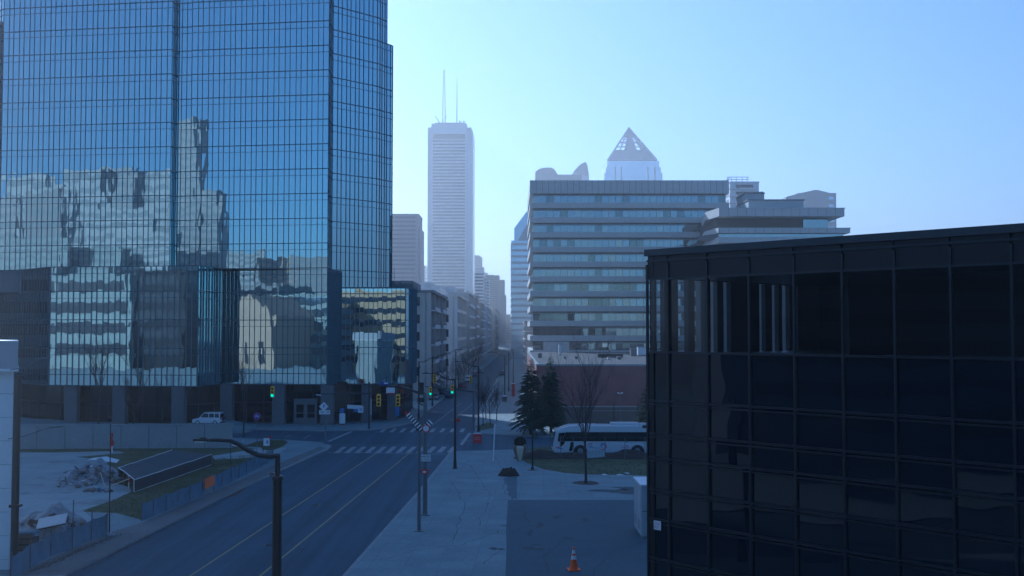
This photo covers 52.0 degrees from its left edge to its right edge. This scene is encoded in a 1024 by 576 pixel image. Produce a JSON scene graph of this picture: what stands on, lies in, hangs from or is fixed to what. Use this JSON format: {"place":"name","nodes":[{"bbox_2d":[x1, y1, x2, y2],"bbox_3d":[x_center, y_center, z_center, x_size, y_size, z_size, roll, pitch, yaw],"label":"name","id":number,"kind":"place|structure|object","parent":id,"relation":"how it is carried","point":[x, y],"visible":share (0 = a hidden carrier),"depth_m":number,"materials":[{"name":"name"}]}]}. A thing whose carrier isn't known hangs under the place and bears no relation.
{"place":"outdoors","nodes":[
{"label":"outdoors","id":0,"kind":"place"},
{"bbox_2d":[10,451,130,534],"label":"concrete slab","id":1,"kind":"structure","parent":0,"point":[40,474],"depth_m":86.36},
{"bbox_2d":[19,501,88,530],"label":"sheeted pile","id":2,"kind":"object","parent":1,"relation":"on","point":[29,521],"visible":0.46,"depth_m":67.82,"materials":[{"name":"plastic"}]},
{"bbox_2d":[55,456,127,492],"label":"rubble heap","id":3,"kind":"object","parent":1,"relation":"on","point":[89,473],"visible":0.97,"depth_m":89.00,"materials":[{"name":"stone"}]},
{"bbox_2d":[20,417,260,432],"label":"terrace","id":4,"kind":"structure","parent":0,"point":[238,427],"depth_m":140.16,"materials":[{"name":"concrete"}]},
{"bbox_2d":[75,328,116,423],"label":"bare tree","id":5,"kind":"object","parent":4,"relation":"on","point":[95,378],"visible":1,"depth_m":134.04,"materials":[{"name":"brown plant"}]},
{"bbox_2d":[0,438,331,575],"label":"pavement","id":6,"kind":"structure","parent":0,"point":[292,450],"depth_m":84.70,"materials":[{"name":"grey concrete"}]},
{"bbox_2d":[8,357,62,570],"bbox_3d":[-25.124,9.352,55.270,2.834,11.470,0.500,0,-2,0],"label":"utility pole","id":7,"kind":"object","parent":6,"relation":"on","point":[14,505],"visible":0.98,"depth_m":55.16,"materials":[{"name":"black metal"}]},
{"bbox_2d":[35,513,67,538],"bbox_3d":[-28.470,14.756,65.014,1.924,1.449,1.224,0,-2,-8],"label":"white board","id":8,"kind":"object","parent":6,"relation":"on","point":[57,523],"visible":0.84,"depth_m":64.66,"materials":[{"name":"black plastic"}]},
{"bbox_2d":[20,447,324,575],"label":"worn footway","id":9,"kind":"structure","parent":6,"relation":"on","point":[129,534],"depth_m":66.72,"materials":[{"name":"grey concrete"}]},
{"bbox_2d":[10,500,107,575],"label":"fabric fence","id":10,"kind":"object","parent":9,"relation":"on","point":[30,555],"visible":1,"depth_m":60.35,"materials":[{"name":"grey fabric"}]},
{"bbox_2d":[141,448,273,520],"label":"fabric fence","id":11,"kind":"object","parent":6,"relation":"on","point":[166,501],"visible":0.98,"depth_m":80.94,"materials":[{"name":"grey fabric"}]},
{"bbox_2d":[20,439,646,518],"bbox_3d":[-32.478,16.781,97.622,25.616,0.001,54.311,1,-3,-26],"label":"grass lot","id":12,"kind":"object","parent":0,"point":[121,458],"depth_m":96.23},
{"bbox_2d":[100,450,211,491],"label":"tarpaulin shed","id":13,"kind":"structure","parent":12,"relation":"on","point":[156,469],"depth_m":91.93,"materials":[{"name":"grey fabric"}]},
{"bbox_2d":[68,344,606,575],"bbox_3d":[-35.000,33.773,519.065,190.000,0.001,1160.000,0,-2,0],"label":"road","id":14,"kind":"structure","parent":0,"point":[339,545],"depth_m":76.11,"materials":[{"name":"grey asphalt"}]},
{"bbox_2d":[189,452,410,575],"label":"lane line","id":15,"kind":"object","parent":14,"relation":"on","point":[294,507],"visible":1,"depth_m":70.58,"materials":[{"name":"yellow paint"}]},
{"bbox_2d":[286,403,471,453],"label":"road marking","id":16,"kind":"object","parent":14,"relation":"on","point":[411,449],"visible":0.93,"depth_m":116.23,"materials":[{"name":"white paint"}]},
{"bbox_2d":[150,434,644,574],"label":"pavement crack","id":17,"kind":"object","parent":14,"relation":"on","point":[392,556],"visible":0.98,"depth_m":69.51,"materials":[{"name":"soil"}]},
{"bbox_2d":[552,422,646,453],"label":"coach","id":18,"kind":"object","parent":14,"relation":"on","point":[612,437],"visible":0.76,"depth_m":108.65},
{"bbox_2d":[250,345,504,430],"bbox_3d":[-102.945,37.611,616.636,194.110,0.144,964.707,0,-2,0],"label":"pavement","id":19,"kind":"structure","parent":0,"point":[374,425],"depth_m":143.12,"materials":[{"name":"concrete"}]},
{"bbox_2d":[342,450,646,575],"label":"pavement","id":20,"kind":"structure","parent":0,"point":[396,537],"depth_m":72.91,"materials":[{"name":"grey concrete"}]},
{"bbox_2d":[193,437,282,575],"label":"street lamp","id":21,"kind":"object","parent":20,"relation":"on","point":[277,477],"visible":1,"depth_m":38.39,"materials":[{"name":"black metal"}]},
{"bbox_2d":[378,382,429,515],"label":"signal mast","id":22,"kind":"object","parent":20,"relation":"on","point":[424,405],"visible":0.99,"depth_m":73.25,"materials":[{"name":"metal"}]},
{"bbox_2d":[404,411,432,531],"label":"railway crossing sign","id":23,"kind":"object","parent":20,"relation":"on","point":[425,427],"visible":1,"depth_m":67.36,"materials":[{"name":"metal"}]},
{"bbox_2d":[523,447,646,474],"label":"grass verge","id":24,"kind":"object","parent":20,"relation":"on","point":[616,465],"depth_m":99.78,"materials":[{"name":"plant"}]},
{"bbox_2d":[602,449,646,458],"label":"earth mound","id":25,"kind":"object","parent":24,"relation":"on","point":[628,454],"visible":0.86,"depth_m":105.07,"materials":[{"name":"soil"}]},
{"bbox_2d":[572,481,598,484],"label":"soil pit","id":26,"kind":"object","parent":20,"relation":"on","point":[588,483],"visible":0.97,"depth_m":88.00,"materials":[{"name":"soil"}]},
{"bbox_2d":[549,325,615,482],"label":"bare tree","id":27,"kind":"object","parent":26,"relation":"on","point":[589,412],"visible":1,"depth_m":88.50,"materials":[{"name":"brown plant"}]},
{"bbox_2d":[474,359,640,436],"bbox_3d":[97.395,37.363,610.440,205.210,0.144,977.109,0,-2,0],"label":"pavement","id":28,"kind":"structure","parent":0,"point":[505,413],"depth_m":170.12,"materials":[{"name":"concrete"}]},
{"bbox_2d":[508,359,552,437],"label":"conifer","id":29,"kind":"object","parent":28,"relation":"on","point":[530,401],"visible":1,"depth_m":128.85,"materials":[{"name":"green plant"}]},
{"bbox_2d":[537,357,568,432],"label":"conifer","id":30,"kind":"object","parent":28,"relation":"on","point":[554,412],"visible":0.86,"depth_m":131.43,"materials":[{"name":"green plant"}]},
{"bbox_2d":[549,403,642,424],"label":"board fence","id":31,"kind":"object","parent":28,"relation":"on","point":[600,414],"visible":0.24,"depth_m":140.43,"materials":[{"name":"brown wood"}]},
{"bbox_2d":[506,500,646,575],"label":"parking lot","id":32,"kind":"structure","parent":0,"point":[608,533],"depth_m":64.53,"materials":[{"name":"grey asphalt"}]},
{"bbox_2d":[633,477,646,537],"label":"utility cabinet","id":33,"kind":"object","parent":32,"relation":"on","point":[640,504],"visible":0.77,"depth_m":65.34,"materials":[{"name":"metal"}]},
{"bbox_2d":[388,0,1023,313],"label":"sky","id":34,"kind":"structure","parent":0,"point":[909,112],"materials":[{"name":"blue"}]},
{"label":"ground","id":35,"kind":"structure","parent":0,"visible":0},
{"bbox_2d":[0,340,18,569],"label":"white panel building","id":36,"kind":"structure","parent":35,"relation":"on","point":[8,354],"depth_m":56.61,"materials":[{"name":"concrete"}]},
{"bbox_2d":[20,423,233,448],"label":"retaining wall","id":37,"kind":"structure","parent":35,"relation":"on","point":[97,436],"depth_m":114.03,"materials":[{"name":"concrete"}]},
{"bbox_2d":[0,0,416,424],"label":"glass tower","id":38,"kind":"structure","parent":35,"relation":"on","point":[195,195],"depth_m":146.45,"materials":[{"name":"teal glass"}]},
{"bbox_2d":[13,384,45,418],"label":"shop window","id":39,"kind":"structure","parent":38,"relation":"in","point":[35,409],"depth_m":147.94,"materials":[{"name":"black glass"}]},
{"bbox_2d":[47,386,63,419],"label":"shop window","id":40,"kind":"structure","parent":38,"relation":"in","point":[53,392],"depth_m":144.44,"materials":[{"name":"black glass"}]},
{"bbox_2d":[80,386,112,421],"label":"shop window","id":41,"kind":"structure","parent":38,"relation":"in","point":[85,395],"depth_m":142.03,"materials":[{"name":"black glass"}]},
{"bbox_2d":[128,387,171,423],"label":"shop window","id":42,"kind":"structure","parent":38,"relation":"in","point":[153,395],"depth_m":140.47,"materials":[{"name":"black glass"}]},
{"bbox_2d":[187,382,221,422],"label":"shop window","id":43,"kind":"structure","parent":38,"relation":"in","point":[206,393],"depth_m":142.10,"materials":[{"name":"black glass"}]},
{"bbox_2d":[234,385,271,421],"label":"shop window","id":44,"kind":"structure","parent":38,"relation":"in","point":[254,392],"depth_m":145.36,"materials":[{"name":"black glass"}]},
{"bbox_2d":[286,385,320,421],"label":"shop window","id":45,"kind":"structure","parent":38,"relation":"in","point":[304,391],"depth_m":144.79,"materials":[{"name":"black glass"}]},
{"bbox_2d":[294,399,316,423],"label":"entrance door","id":46,"kind":"structure","parent":38,"relation":"in","point":[305,410],"depth_m":144.37,"materials":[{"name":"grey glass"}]},
{"bbox_2d":[333,382,360,421],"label":"shop window","id":47,"kind":"structure","parent":38,"relation":"in","point":[341,387],"depth_m":146.28,"materials":[{"name":"black glass"}]},
{"bbox_2d":[372,385,386,418],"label":"shop window","id":48,"kind":"structure","parent":38,"relation":"in","point":[375,409],"depth_m":149.75,"materials":[{"name":"black glass"}]},
{"bbox_2d":[392,214,423,283],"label":"brown office tower","id":49,"kind":"structure","parent":35,"relation":"on","point":[407,248],"depth_m":521.32,"materials":[{"name":"concrete"}]},
{"bbox_2d":[393,268,447,398],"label":"apartment building","id":50,"kind":"structure","parent":35,"relation":"on","point":[431,324],"depth_m":197.25,"materials":[{"name":"grey"}]},
{"bbox_2d":[421,277,469,383],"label":"apartment building","id":51,"kind":"structure","parent":35,"relation":"on","point":[456,322],"depth_m":250.08,"materials":[{"name":"paint"}]},
{"bbox_2d":[427,70,474,293],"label":"white skyscraper","id":52,"kind":"structure","parent":35,"relation":"on","point":[451,214],"depth_m":904.46,"materials":[{"name":"concrete"}]},
{"bbox_2d":[438,286,475,373],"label":"apartment building","id":53,"kind":"structure","parent":35,"relation":"on","point":[470,297],"depth_m":315.43,"materials":[{"name":"grey"}]},
{"bbox_2d":[474,272,486,305],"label":"white balcony tower","id":54,"kind":"structure","parent":35,"relation":"on","point":[480,284],"depth_m":640.65,"materials":[{"name":"concrete"}]},
{"bbox_2d":[484,306,492,359],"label":"apartment building","id":55,"kind":"structure","parent":35,"relation":"on","point":[487,331],"depth_m":454.84,"materials":[{"name":"grey"}]},
{"bbox_2d":[489,306,499,354],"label":"apartment building","id":56,"kind":"structure","parent":35,"relation":"on","point":[495,329],"depth_m":549.99,"materials":[{"name":"grey"}]},
{"bbox_2d":[485,275,505,344],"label":"grey hazy tower","id":57,"kind":"structure","parent":35,"relation":"on","point":[497,295],"depth_m":904.05,"materials":[{"name":"concrete"}]},
{"bbox_2d":[511,212,530,358],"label":"sloping glass tower","id":58,"kind":"structure","parent":35,"relation":"on","point":[520,303],"depth_m":470.31,"materials":[{"name":"blue"}]},
{"bbox_2d":[535,167,581,179],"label":"rounded roof tower","id":59,"kind":"structure","parent":35,"relation":"on","point":[549,173],"depth_m":904.56,"materials":[{"name":"concrete"}]},
{"bbox_2d":[527,351,645,418],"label":"brick building","id":60,"kind":"structure","parent":35,"relation":"on","point":[628,375],"depth_m":151.61,"materials":[{"name":"brick"}]},
{"bbox_2d":[527,180,728,351],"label":"beige office building","id":61,"kind":"structure","parent":35,"relation":"on","point":[590,242],"depth_m":252.99,"materials":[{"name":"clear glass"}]},
{"bbox_2d":[600,127,662,179],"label":"pyramid tower","id":62,"kind":"structure","parent":35,"relation":"on","point":[630,161],"depth_m":1008.62,"materials":[{"name":"grey glass"}]},
{"bbox_2d":[726,177,758,207],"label":"white condo tower","id":63,"kind":"structure","parent":35,"relation":"on","point":[737,188],"depth_m":431.90,"materials":[{"name":"stone"}]},
{"bbox_2d":[687,208,850,351],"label":"office wing","id":64,"kind":"structure","parent":35,"relation":"on","point":[729,225],"depth_m":230.04,"materials":[{"name":"grey concrete"}]},
{"bbox_2d":[738,199,804,207],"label":"rooftop plant room","id":65,"kind":"object","parent":64,"relation":"on","point":[772,203],"visible":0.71,"depth_m":236.95,"materials":[{"name":"concrete"}]},
{"bbox_2d":[783,190,835,227],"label":"pale hazy block","id":66,"kind":"structure","parent":35,"relation":"on","point":[817,199],"depth_m":642.23,"materials":[{"name":"stone"}]},
{"bbox_2d":[644,223,1023,575],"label":"dark office building","id":67,"kind":"structure","parent":35,"relation":"on","point":[869,421],"depth_m":39.85,"materials":[{"name":"black glass"}]},
{"bbox_2d":[654,402,666,433],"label":"window pane","id":68,"kind":"structure","parent":67,"relation":"in","point":[660,411],"depth_m":44.40,"materials":[{"name":"black glass"}]},
{"bbox_2d":[654,353,666,399],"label":"window pane","id":69,"kind":"structure","parent":67,"relation":"in","point":[660,359],"depth_m":44.45,"materials":[{"name":"black glass"}]},
{"bbox_2d":[655,459,666,489],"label":"window pane","id":70,"kind":"structure","parent":67,"relation":"in","point":[660,468],"depth_m":44.30,"materials":[{"name":"black glass"}]},
{"bbox_2d":[655,522,667,558],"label":"window pane","id":71,"kind":"structure","parent":67,"relation":"in","point":[661,536],"depth_m":44.16,"materials":[{"name":"black glass"}]},
{"bbox_2d":[670,354,705,402],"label":"window pane","id":72,"kind":"structure","parent":67,"relation":"in","point":[687,371],"depth_m":43.42,"materials":[{"name":"black glass"}]},
{"bbox_2d":[670,403,706,436],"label":"window pane","id":73,"kind":"structure","parent":67,"relation":"in","point":[688,421],"depth_m":43.36,"materials":[{"name":"black glass"}]},
{"bbox_2d":[671,523,706,566],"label":"window pane","id":74,"kind":"structure","parent":67,"relation":"in","point":[687,546],"depth_m":43.15,"materials":[{"name":"black glass"}]},
{"bbox_2d":[671,493,706,525],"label":"window pane","id":75,"kind":"structure","parent":67,"relation":"in","point":[683,510],"depth_m":43.20,"materials":[{"name":"black glass"}]},
{"bbox_2d":[671,461,706,494],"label":"window pane","id":76,"kind":"structure","parent":67,"relation":"in","point":[688,479],"depth_m":43.24,"materials":[{"name":"black glass"}]},
{"bbox_2d":[671,437,706,461],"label":"window pane","id":77,"kind":"structure","parent":67,"relation":"in","point":[695,451],"depth_m":43.27,"materials":[{"name":"black glass"}]},
{"bbox_2d":[709,354,747,404],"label":"window pane","id":78,"kind":"structure","parent":67,"relation":"in","point":[728,373],"depth_m":41.96,"materials":[{"name":"black glass"}]},
{"bbox_2d":[710,465,748,500],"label":"window pane","id":79,"kind":"structure","parent":67,"relation":"in","point":[724,483],"depth_m":41.80,"materials":[{"name":"black glass"}]},
{"bbox_2d":[710,440,748,465],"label":"window pane","id":80,"kind":"structure","parent":67,"relation":"in","point":[724,454],"depth_m":41.85,"materials":[{"name":"black glass"}]},
{"bbox_2d":[710,405,748,440],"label":"window pane","id":81,"kind":"structure","parent":67,"relation":"in","point":[724,424],"depth_m":41.89,"materials":[{"name":"black glass"}]},
{"bbox_2d":[711,499,748,532],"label":"window pane","id":82,"kind":"structure","parent":67,"relation":"in","point":[723,516],"depth_m":41.75,"materials":[{"name":"black glass"}]},
{"bbox_2d":[711,530,749,575],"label":"window pane","id":83,"kind":"structure","parent":67,"relation":"in","point":[731,554],"depth_m":41.68,"materials":[{"name":"black glass"}]},
{"bbox_2d":[752,355,792,407],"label":"window pane","id":84,"kind":"structure","parent":67,"relation":"in","point":[772,376],"depth_m":40.52,"materials":[{"name":"black glass"}]},
{"bbox_2d":[752,444,793,470],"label":"window pane","id":85,"kind":"structure","parent":67,"relation":"in","point":[762,458],"depth_m":40.39,"materials":[{"name":"black glass"}]},
{"bbox_2d":[752,408,793,444],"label":"window pane","id":86,"kind":"structure","parent":67,"relation":"in","point":[778,428],"depth_m":40.44,"materials":[{"name":"black glass"}]},
{"bbox_2d":[753,537,794,575],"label":"window pane","id":87,"kind":"structure","parent":67,"relation":"in","point":[769,559],"depth_m":40.29,"materials":[{"name":"black glass"}]},
{"bbox_2d":[753,505,794,540],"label":"window pane","id":88,"kind":"structure","parent":67,"relation":"in","point":[781,525],"depth_m":40.30,"materials":[{"name":"black glass"}]},
{"bbox_2d":[753,470,794,506],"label":"window pane","id":89,"kind":"structure","parent":67,"relation":"in","point":[775,490],"depth_m":40.35,"materials":[{"name":"black glass"}]},
{"bbox_2d":[797,411,841,448],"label":"window pane","id":90,"kind":"structure","parent":67,"relation":"in","point":[813,431],"depth_m":39.01,"materials":[{"name":"black glass"}]},
{"bbox_2d":[797,356,841,410],"bbox_3d":[11.444,3.534,39.066,0.007,1.960,1.900,2,-3,-44],"label":"window pane","id":91,"kind":"structure","parent":67,"relation":"in","point":[819,379],"depth_m":39.07,"materials":[{"name":"black glass"}]},
{"bbox_2d":[798,475,842,513],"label":"window pane","id":92,"kind":"structure","parent":67,"relation":"in","point":[812,495],"depth_m":38.90,"materials":[{"name":"black glass"}]},
{"bbox_2d":[798,448,842,476],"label":"window pane","id":93,"kind":"structure","parent":67,"relation":"in","point":[832,465],"depth_m":38.94,"materials":[{"name":"black glass"}]},
{"bbox_2d":[798,511,843,548],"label":"window pane","id":94,"kind":"structure","parent":67,"relation":"in","point":[813,530],"depth_m":38.86,"materials":[{"name":"black glass"}]},
{"bbox_2d":[799,545,843,575],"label":"window pane","id":95,"kind":"structure","parent":67,"relation":"in","point":[811,563],"depth_m":38.86,"materials":[{"name":"black glass"}]},
{"bbox_2d":[845,357,893,413],"bbox_3d":[12.826,3.476,37.621,0.010,1.960,1.900,2,-3,-44],"label":"window pane","id":96,"kind":"structure","parent":67,"relation":"in","point":[869,382],"depth_m":37.62,"materials":[{"name":"black glass"}]},
{"bbox_2d":[846,453,894,482],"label":"window pane","id":97,"kind":"structure","parent":67,"relation":"in","point":[860,468],"depth_m":37.50,"materials":[{"name":"black glass"}]},
{"bbox_2d":[846,414,894,453],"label":"window pane","id":98,"kind":"structure","parent":67,"relation":"in","point":[868,435],"depth_m":37.55,"materials":[{"name":"black glass"}]},
{"bbox_2d":[847,518,895,556],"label":"window pane","id":99,"kind":"structure","parent":67,"relation":"in","point":[879,540],"depth_m":37.41,"materials":[{"name":"black glass"}]},
{"bbox_2d":[847,480,895,520],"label":"window pane","id":100,"kind":"structure","parent":67,"relation":"in","point":[862,501],"depth_m":37.45,"materials":[{"name":"black glass"}]},
{"bbox_2d":[848,553,896,575],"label":"window pane","id":101,"kind":"structure","parent":67,"relation":"in","point":[856,567],"depth_m":37.44,"materials":[{"name":"black glass"}]},
{"bbox_2d":[898,358,950,416],"bbox_3d":[14.207,3.419,36.176,0.010,1.960,1.900,2,-3,-44],"label":"window pane","id":102,"kind":"structure","parent":67,"relation":"in","point":[923,384],"depth_m":36.17,"materials":[{"name":"black glass"}]},
{"bbox_2d":[898,417,951,458],"bbox_3d":[14.207,5.147,36.107,0.009,1.300,1.900,2,-3,-44],"label":"window pane","id":103,"kind":"structure","parent":67,"relation":"in","point":[915,439],"depth_m":36.10,"materials":[{"name":"black glass"}]},
{"bbox_2d":[899,457,951,488],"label":"window pane","id":104,"kind":"structure","parent":67,"relation":"in","point":[939,476],"depth_m":36.05,"materials":[{"name":"black glass"}]},
{"bbox_2d":[899,486,952,528],"bbox_3d":[14.207,7.520,36.012,0.010,1.250,1.900,2,-3,-44],"label":"window pane","id":105,"kind":"structure","parent":67,"relation":"in","point":[925,509],"depth_m":36.01,"materials":[{"name":"black glass"}]},
{"bbox_2d":[900,525,952,566],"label":"window pane","id":106,"kind":"structure","parent":67,"relation":"in","point":[917,546],"depth_m":35.96,"materials":[{"name":"black glass"}]},
{"bbox_2d":[900,562,953,575],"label":"window pane","id":107,"kind":"structure","parent":67,"relation":"in","point":[905,571],"depth_m":36.09,"materials":[{"name":"black glass"}]},
{"bbox_2d":[954,359,1011,420],"bbox_3d":[15.588,3.361,34.731,0.001,1.960,1.900,2,-3,-43],"label":"window pane","id":108,"kind":"structure","parent":67,"relation":"in","point":[983,388],"depth_m":34.72,"materials":[{"name":"black glass"}]},
{"bbox_2d":[955,421,1012,464],"bbox_3d":[15.588,5.089,34.661,0.015,1.300,1.900,2,-3,-44],"label":"window pane","id":109,"kind":"structure","parent":67,"relation":"in","point":[973,443],"depth_m":34.65,"materials":[{"name":"black glass"}]},
{"bbox_2d":[956,463,1013,495],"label":"window pane","id":110,"kind":"structure","parent":67,"relation":"in","point":[969,479],"depth_m":34.60,"materials":[{"name":"black glass"}]},
{"bbox_2d":[956,493,1014,537],"bbox_3d":[15.588,7.463,34.567,0.005,1.250,1.900,2,-3,-43],"label":"window pane","id":111,"kind":"structure","parent":67,"relation":"in","point":[973,515],"depth_m":34.56,"materials":[{"name":"black glass"}]},
{"bbox_2d":[957,533,1014,575],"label":"window pane","id":112,"kind":"structure","parent":67,"relation":"in","point":[989,557],"depth_m":34.51,"materials":[{"name":"black glass"}]},
{"bbox_2d":[1016,361,1023,421],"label":"window pane","id":113,"kind":"structure","parent":67,"relation":"in","point":[1019,364],"depth_m":33.88,"materials":[{"name":"black glass"}]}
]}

